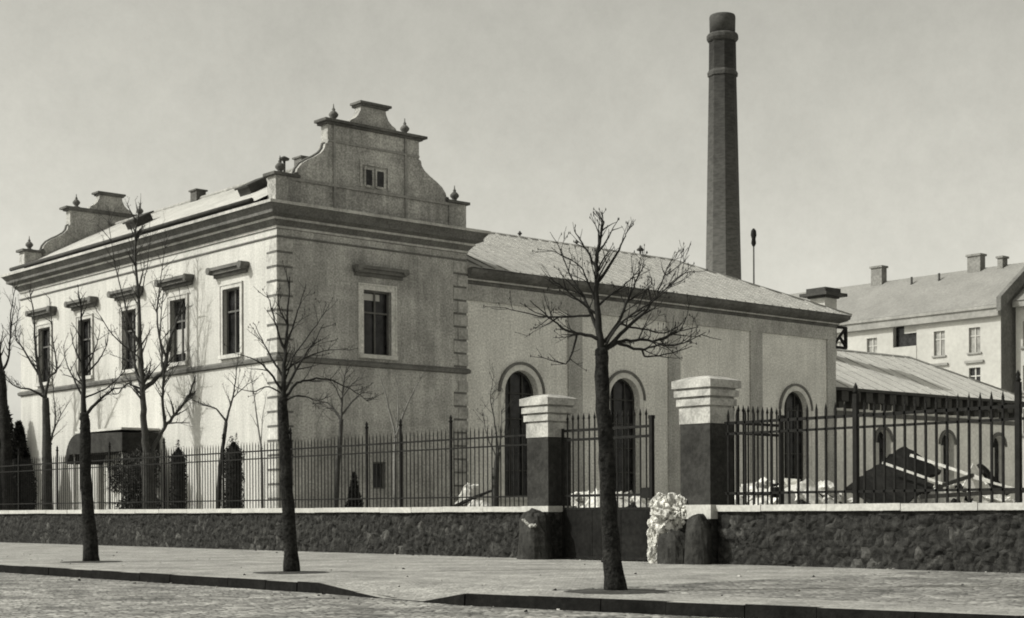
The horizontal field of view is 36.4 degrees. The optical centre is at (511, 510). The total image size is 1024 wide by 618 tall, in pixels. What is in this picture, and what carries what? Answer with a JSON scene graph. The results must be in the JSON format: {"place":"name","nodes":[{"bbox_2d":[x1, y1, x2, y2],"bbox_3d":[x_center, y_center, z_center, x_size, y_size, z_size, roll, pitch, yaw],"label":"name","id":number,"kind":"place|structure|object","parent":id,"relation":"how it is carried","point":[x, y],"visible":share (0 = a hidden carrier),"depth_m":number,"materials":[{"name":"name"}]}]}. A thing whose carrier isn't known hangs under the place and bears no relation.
{"place":"outdoors","nodes":[
{"label":"outdoors","id":0,"kind":"place"},
{"bbox_2d":[0,572,719,617],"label":"road","id":1,"kind":"structure","parent":0,"point":[31,596],"depth_m":22.01,"materials":[{"name":"grey stone"}]},
{"bbox_2d":[0,542,1023,614],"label":"pavement","id":2,"kind":"structure","parent":0,"point":[916,590],"depth_m":26.82,"materials":[{"name":"grey concrete"}]},
{"bbox_2d":[63,561,122,562],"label":"tree pit soil","id":3,"kind":"object","parent":2,"relation":"on","point":[89,561],"visible":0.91,"depth_m":36.07,"materials":[{"name":"grey soil"}]},
{"bbox_2d":[58,284,134,560],"bbox_3d":[-9.783,-2.008,36.413,1.994,6.548,0.884,0,0,9],"label":"bare tree","id":4,"kind":"object","parent":3,"relation":"on","point":[90,546],"visible":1,"depth_m":36.28,"materials":[{"name":"black plant"}]},
{"bbox_2d":[0,506,522,557],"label":"street wall","id":5,"kind":"structure","parent":2,"relation":"on","point":[491,531],"depth_m":45.09,"materials":[{"name":"stone"}]},
{"bbox_2d":[0,414,527,509],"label":"iron fence","id":6,"kind":"object","parent":5,"relation":"on","point":[366,453],"visible":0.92,"depth_m":46.68,"materials":[{"name":"black metal"}]},
{"bbox_2d":[253,571,327,573],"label":"tree pit soil","id":7,"kind":"object","parent":2,"relation":"on","point":[282,572],"visible":0.94,"depth_m":29.13,"materials":[{"name":"grey soil"}]},
{"bbox_2d":[224,260,380,571],"bbox_3d":[-3.774,-1.742,29.574,3.391,5.937,1.505,0,0,-30],"label":"bare tree","id":8,"kind":"object","parent":2,"relation":"on","point":[291,562],"visible":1,"depth_m":29.35,"materials":[{"name":"black plant"}]},
{"bbox_2d":[3,549,1009,615],"bbox_3d":[-1.960,1.212,30.774,12.494,0.204,34.934,0,0,-41],"label":"grit","id":9,"kind":"object","parent":2,"relation":"on","point":[439,579],"visible":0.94,"depth_m":28.32,"materials":[{"name":"stone"}]},
{"bbox_2d":[517,508,552,559],"bbox_3d":[0.546,0.590,36.969,0.708,1.314,0.950,0,0,-41],"label":"guard stone","id":10,"kind":"object","parent":2,"relation":"on","point":[534,542],"visible":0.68,"depth_m":36.67,"materials":[{"name":"grey stone"}]},
{"bbox_2d":[519,394,577,559],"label":"gate pillar","id":11,"kind":"structure","parent":2,"relation":"on","point":[545,418],"depth_m":37.12,"materials":[{"name":"stone"}]},
{"bbox_2d":[561,409,654,560],"bbox_3d":[2.186,-0.590,36.026,0.110,3.420,3.000,0,0,-41],"label":"gate leaf","id":12,"kind":"object","parent":11,"relation":"attached to","point":[581,533],"visible":0.81,"depth_m":36.19,"materials":[{"name":"metal"}]},
{"bbox_2d":[563,589,668,593],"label":"tree pit soil","id":13,"kind":"object","parent":2,"relation":"on","point":[628,591],"visible":0.93,"depth_m":21.82,"materials":[{"name":"grey soil"}]},
{"bbox_2d":[483,208,720,589],"bbox_3d":[1.302,-1.561,21.949,3.301,5.545,1.562,0,0,-12],"label":"bare tree","id":14,"kind":"object","parent":13,"relation":"on","point":[614,575],"visible":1,"depth_m":22.04,"materials":[{"name":"brown plant"}]},
{"bbox_2d":[647,492,686,562],"bbox_3d":[3.498,0.387,33.861,1.138,1.596,1.043,0,0,-41],"label":"flowering plant","id":15,"kind":"object","parent":2,"relation":"on","point":[667,513],"visible":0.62,"depth_m":33.61,"materials":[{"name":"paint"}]},
{"bbox_2d":[657,514,711,564],"bbox_3d":[3.675,0.647,33.220,0.659,1.174,1.326,0,0,-41],"label":"guard stone","id":16,"kind":"object","parent":2,"relation":"on","point":[692,545],"visible":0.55,"depth_m":32.87,"materials":[{"name":"grey stone"}]},
{"bbox_2d":[671,376,740,563],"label":"gate pillar","id":17,"kind":"structure","parent":2,"relation":"on","point":[705,403],"depth_m":33.32,"materials":[{"name":"stone"}]},
{"bbox_2d":[732,405,784,504],"bbox_3d":[5.400,-0.604,34.464,0.110,3.420,2.090,0,0,43],"label":"gate leaf","id":18,"kind":"object","parent":17,"relation":"attached to","point":[776,435],"visible":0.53,"depth_m":34.51,"materials":[{"name":"metal"}]},
{"bbox_2d":[716,503,1023,572],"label":"street wall","id":19,"kind":"structure","parent":2,"relation":"on","point":[976,537],"depth_m":30.01,"materials":[{"name":"stone"}]},
{"bbox_2d":[724,370,1023,504],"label":"iron fence","id":20,"kind":"object","parent":19,"relation":"on","point":[1018,418],"visible":0.97,"depth_m":30.28,"materials":[{"name":"black metal"}]},
{"bbox_2d":[0,0,1023,424],"label":"sky","id":21,"kind":"structure","parent":0,"point":[890,133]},
{"bbox_2d":[576,559,647,561],"bbox_3d":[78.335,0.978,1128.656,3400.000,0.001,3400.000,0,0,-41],"label":"ground","id":22,"kind":"structure","parent":0,"point":[622,560],"depth_m":40.99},
{"bbox_2d":[0,564,1023,617],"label":"kerb","id":23,"kind":"structure","parent":22,"relation":"on","point":[701,609],"depth_m":20.56,"materials":[{"name":"stone"}]},
{"bbox_2d":[466,231,851,506],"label":"boiler hall","id":24,"kind":"structure","parent":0,"point":[773,349],"depth_m":64.71,"materials":[{"name":"paint"}]},
{"bbox_2d":[498,362,545,500],"bbox_3d":[0.285,-3.056,60.058,2.400,5.330,0.500,0,0,-41],"label":"window","id":25,"kind":"structure","parent":24,"relation":"in","point":[515,385],"depth_m":60.14,"materials":[{"name":"glass"}]},
{"bbox_2d":[609,370,645,492],"bbox_3d":[4.517,-3.075,63.741,2.400,5.330,0.500,0,0,-41],"label":"window","id":26,"kind":"structure","parent":24,"relation":"in","point":[621,393],"depth_m":64.13,"materials":[{"name":"glass"}]},
{"bbox_2d":[751,228,756,283],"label":"mast","id":27,"kind":"object","parent":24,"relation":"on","point":[753,236],"visible":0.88,"depth_m":105.00,"materials":[{"name":"metal"}]},
{"bbox_2d":[779,384,812,481],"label":"window","id":28,"kind":"structure","parent":24,"relation":"in","point":[788,398],"depth_m":71.28,"materials":[{"name":"glass"}]},
{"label":"yard ground","id":29,"kind":"structure","parent":0,"visible":0},
{"bbox_2d":[0,406,14,509],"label":"evergreen tree","id":30,"kind":"object","parent":29,"relation":"on","point":[12,425],"visible":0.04,"depth_m":66.75,"materials":[{"name":"black plant"}]},
{"bbox_2d":[0,278,23,509],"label":"bare tree","id":31,"kind":"object","parent":29,"relation":"on","point":[5,450],"visible":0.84,"depth_m":63.29,"materials":[{"name":"black plant"}]},
{"bbox_2d":[11,420,37,509],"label":"evergreen tree","id":32,"kind":"object","parent":29,"relation":"on","point":[19,440],"visible":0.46,"depth_m":64.11,"materials":[{"name":"black plant"}]},
{"bbox_2d":[2,281,73,513],"bbox_3d":[-18.567,-3.939,61.359,3.436,10.449,2.175,0,0,36],"label":"bare tree","id":33,"kind":"object","parent":29,"relation":"on","point":[47,436],"visible":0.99,"depth_m":61.83,"materials":[{"name":"black plant"}]},
{"bbox_2d":[104,445,162,508],"bbox_3d":[-13.912,-0.609,57.720,1.658,3.748,3.115,0,0,-41],"label":"climbing shrub","id":34,"kind":"object","parent":29,"relation":"on","point":[137,448],"visible":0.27,"depth_m":57.24,"materials":[{"name":"black plant"}]},
{"bbox_2d":[85,196,199,508],"bbox_3d":[-12.718,-5.070,56.473,5.712,12.666,3.967,0,0,6],"label":"bare tree","id":35,"kind":"object","parent":29,"relation":"on","point":[142,379],"visible":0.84,"depth_m":56.05,"materials":[{"name":"black plant"}]},
{"bbox_2d":[169,440,187,508],"bbox_3d":[-11.538,-0.633,53.927,0.735,3.667,0.728,0,0,-41],"label":"column shrub","id":36,"kind":"object","parent":29,"relation":"on","point":[178,482],"visible":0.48,"depth_m":53.74,"materials":[{"name":"black plant"}]},
{"bbox_2d":[181,343,256,508],"bbox_3d":[-9.571,-2.178,51.179,2.653,6.847,0.803,0,0,-23],"label":"bare tree","id":37,"kind":"object","parent":29,"relation":"on","point":[225,420],"visible":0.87,"depth_m":51.37,"materials":[{"name":"grey plant"}]},
{"bbox_2d":[225,433,245,508],"bbox_3d":[-9.151,-0.692,51.163,0.853,3.765,0.832,0,0,-41],"label":"column shrub","id":38,"kind":"object","parent":29,"relation":"on","point":[226,469],"visible":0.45,"depth_m":50.96,"materials":[{"name":"black plant"}]},
{"bbox_2d":[0,100,490,513],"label":"building","id":39,"kind":"structure","parent":29,"relation":"on","point":[359,216],"depth_m":55.98,"materials":[{"name":"paint"}]},
{"bbox_2d":[25,306,56,386],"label":"window","id":40,"kind":"structure","parent":39,"relation":"in","point":[45,344],"depth_m":66.36,"materials":[{"name":"black glass"}]},
{"bbox_2d":[64,296,97,380],"bbox_3d":[-17.375,-6.946,63.251,0.605,3.264,2.380,0,0,-41],"label":"window","id":41,"kind":"structure","parent":39,"relation":"in","point":[86,327],"depth_m":63.41,"materials":[{"name":"black glass"}]},
{"bbox_2d":[104,462,115,509],"bbox_3d":[-15.931,-0.480,61.964,0.080,2.900,1.300,0,0,-41],"label":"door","id":42,"kind":"structure","parent":39,"relation":"in","point":[107,504],"depth_m":62.12,"materials":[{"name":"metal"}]},
{"bbox_2d":[107,285,143,374],"bbox_3d":[-14.867,-6.957,60.369,0.605,3.264,2.380,0,0,-41],"label":"window","id":43,"kind":"structure","parent":39,"relation":"in","point":[110,294],"depth_m":60.68,"materials":[{"name":"black glass"}]},
{"bbox_2d":[154,273,193,367],"bbox_3d":[-12.353,-6.968,57.480,0.605,3.264,2.380,0,0,-41],"label":"window","id":44,"kind":"structure","parent":39,"relation":"in","point":[181,333],"depth_m":57.61,"materials":[{"name":"black glass"}]},
{"bbox_2d":[205,260,248,359],"bbox_3d":[-9.871,-6.979,54.629,0.605,3.264,2.380,0,0,-41],"label":"window","id":45,"kind":"structure","parent":39,"relation":"in","point":[234,297],"depth_m":54.84,"materials":[{"name":"black glass"}]},
{"bbox_2d":[374,462,383,488],"bbox_3d":[-4.817,-1.254,55.380,0.550,0.950,0.110,0,0,-41],"label":"window","id":46,"kind":"structure","parent":39,"relation":"in","point":[378,463],"depth_m":55.48,"materials":[{"name":"black glass"}]},
{"bbox_2d":[352,264,409,359],"bbox_3d":[-4.691,-6.987,55.183,2.260,3.234,0.605,0,0,-41],"label":"window","id":47,"kind":"structure","parent":39,"relation":"in","point":[373,307],"depth_m":55.31,"materials":[{"name":"black glass"}]},
{"bbox_2d":[245,359,270,507],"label":"bare tree","id":48,"kind":"object","parent":29,"relation":"on","point":[257,425],"visible":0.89,"depth_m":49.24,"materials":[{"name":"grey plant"}]},
{"bbox_2d":[313,359,374,512],"bbox_3d":[-5.154,-1.641,46.513,2.022,5.735,1.080,0,0,13],"label":"bare tree","id":49,"kind":"object","parent":29,"relation":"on","point":[340,429],"visible":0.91,"depth_m":46.27,"materials":[{"name":"black plant"}]},
{"bbox_2d":[343,472,363,512],"bbox_3d":[-4.740,-0.015,46.559,1.229,2.375,1.170,0,0,-41],"label":"conical shrub","id":50,"kind":"object","parent":29,"relation":"on","point":[353,485],"visible":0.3,"depth_m":46.44,"materials":[{"name":"black plant"}]},
{"bbox_2d":[378,365,428,506],"bbox_3d":[-3.018,-1.464,44.482,0.956,5.357,1.995,0,0,-37],"label":"bare tree","id":51,"kind":"object","parent":29,"relation":"on","point":[396,432],"visible":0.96,"depth_m":44.77,"materials":[{"name":"grey plant"}]},
{"bbox_2d":[455,483,491,506],"bbox_3d":[-1.133,0.204,41.300,1.420,1.902,1.970,0,0,-8],"label":"stone heap","id":52,"kind":"object","parent":29,"relation":"on","point":[472,494],"visible":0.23,"depth_m":41.25,"materials":[{"name":"stone"}]},
{"bbox_2d":[453,490,491,506],"bbox_3d":[-1.066,-0.302,40.965,1.435,0.498,0.103,0,0,42],"label":"fallen branch","id":53,"kind":"object","parent":52,"relation":"on","point":[468,500],"visible":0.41,"depth_m":40.98,"materials":[{"name":"black wood"}]},
{"bbox_2d":[473,359,513,505],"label":"bare tree","id":54,"kind":"object","parent":29,"relation":"on","point":[494,468],"visible":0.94,"depth_m":40.50,"materials":[{"name":"grey plant"}]},
{"bbox_2d":[571,488,648,507],"bbox_3d":[2.601,0.236,41.922,3.800,1.804,2.957,0,0,0],"label":"rubble heap","id":55,"kind":"object","parent":29,"relation":"on","point":[619,501],"visible":0.12,"depth_m":41.48,"materials":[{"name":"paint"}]},
{"bbox_2d":[706,12,740,279],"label":"factory chimney","id":56,"kind":"object","parent":29,"relation":"on","point":[723,250],"visible":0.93,"depth_m":89.31,"materials":[{"name":"brick"}]},
{"bbox_2d":[735,477,852,504],"bbox_3d":[7.200,0.101,40.485,4.200,2.034,3.029,0,0,0],"label":"rubble heap","id":57,"kind":"object","parent":29,"relation":"on","point":[821,496],"visible":0.23,"depth_m":39.84,"materials":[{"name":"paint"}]},
{"bbox_2d":[789,253,1023,392],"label":"tenement","id":58,"kind":"structure","parent":29,"relation":"on","point":[962,322],"depth_m":135.35,"materials":[{"name":"paint"}]},
{"bbox_2d":[868,338,876,352],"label":"window","id":59,"kind":"structure","parent":58,"relation":"in","point":[872,343],"depth_m":139.96,"materials":[{"name":"grey glass"}]},
{"bbox_2d":[890,325,916,358],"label":"window","id":60,"kind":"structure","parent":58,"relation":"in","point":[906,336],"depth_m":137.35,"materials":[{"name":"black glass"}]},
{"bbox_2d":[931,331,945,357],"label":"window","id":61,"kind":"structure","parent":58,"relation":"in","point":[939,336],"depth_m":134.63,"materials":[{"name":"grey glass"}]},
{"bbox_2d":[933,363,947,365],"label":"window","id":62,"kind":"structure","parent":58,"relation":"in","point":[938,364],"depth_m":134.24,"materials":[{"name":"grey stone"}]},
{"bbox_2d":[966,327,981,354],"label":"window","id":63,"kind":"structure","parent":58,"relation":"in","point":[974,332],"depth_m":132.06,"materials":[{"name":"grey glass"}]},
{"bbox_2d":[964,360,983,380],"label":"window","id":64,"kind":"structure","parent":58,"relation":"in","point":[974,372],"depth_m":132.03,"materials":[{"name":"grey glass"}]},
{"bbox_2d":[799,287,1023,503],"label":"wing","id":65,"kind":"structure","parent":29,"relation":"on","point":[878,378],"depth_m":81.76,"materials":[{"name":"grey paint"}]},
{"bbox_2d":[876,427,892,464],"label":"window","id":66,"kind":"structure","parent":65,"relation":"in","point":[879,436],"depth_m":78.95,"materials":[{"name":"black glass"}]},
{"bbox_2d":[939,430,956,481],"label":"window","id":67,"kind":"structure","parent":65,"relation":"in","point":[942,439],"depth_m":82.66,"materials":[{"name":"black glass"}]},
{"bbox_2d":[993,432,1006,479],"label":"window","id":68,"kind":"structure","parent":65,"relation":"in","point":[995,443],"depth_m":86.00,"materials":[{"name":"black glass"}]},
{"bbox_2d":[910,481,1019,502],"bbox_3d":[11.601,0.102,41.967,5.200,1.994,4.466,0,0,0],"label":"rubble heap","id":69,"kind":"object","parent":29,"relation":"on","point":[997,498],"visible":0.09,"depth_m":41.00,"materials":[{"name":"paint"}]},
{"bbox_2d":[847,465,933,510],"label":"roof panel","id":70,"kind":"structure","parent":69,"relation":"on","point":[889,484],"depth_m":40.20,"materials":[{"name":"metal"}]},
{"bbox_2d":[882,462,942,484],"bbox_3d":[10.351,-0.975,40.300,1.535,0.616,0.160,0,0,23],"label":"plank","id":71,"kind":"object","parent":70,"relation":"on","point":[911,472],"visible":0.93,"depth_m":40.21,"materials":[{"name":"white wood"}]},
{"bbox_2d":[878,447,941,479],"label":"roof panel","id":72,"kind":"structure","parent":69,"relation":"on","point":[910,464],"depth_m":42.16,"materials":[{"name":"metal"}]},
{"bbox_2d":[910,454,989,480],"bbox_3d":[11.495,-1.120,40.900,2.082,0.786,0.180,0,0,29],"label":"plank","id":73,"kind":"object","parent":72,"relation":"attached to","point":[940,464],"visible":0.71,"depth_m":40.90,"materials":[{"name":"white wood"}]},
{"bbox_2d":[938,473,974,488],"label":"beam","id":74,"kind":"structure","parent":69,"relation":"on","point":[954,481],"depth_m":40.05,"materials":[{"name":"grey wood"}]},
{"bbox_2d":[919,490,1023,498],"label":"beam","id":75,"kind":"structure","parent":69,"relation":"on","point":[962,494],"depth_m":39.02,"materials":[{"name":"black wood"}]},
{"bbox_2d":[963,463,986,491],"bbox_3d":[12.105,-0.845,40.684,0.737,0.796,0.158,0,0,-15],"label":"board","id":76,"kind":"object","parent":69,"relation":"on","point":[974,482],"visible":0.42,"depth_m":40.68,"materials":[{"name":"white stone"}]},
{"bbox_2d":[977,464,1008,495],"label":"roof panel","id":77,"kind":"structure","parent":69,"relation":"on","point":[985,472],"depth_m":41.38,"materials":[{"name":"metal"}]},
{"bbox_2d":[973,477,1014,487],"bbox_3d":[12.497,-0.679,40.050,1.253,0.408,0.140,0,0,14],"label":"plank","id":78,"kind":"object","parent":69,"relation":"on","point":[988,481],"visible":0.69,"depth_m":40.01,"materials":[{"name":"white wood"}]},
{"bbox_2d":[1012,289,1023,502],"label":"tenement","id":79,"kind":"structure","parent":29,"relation":"on","point":[1018,305],"depth_m":130.34,"materials":[{"name":"paint"}]}
]}

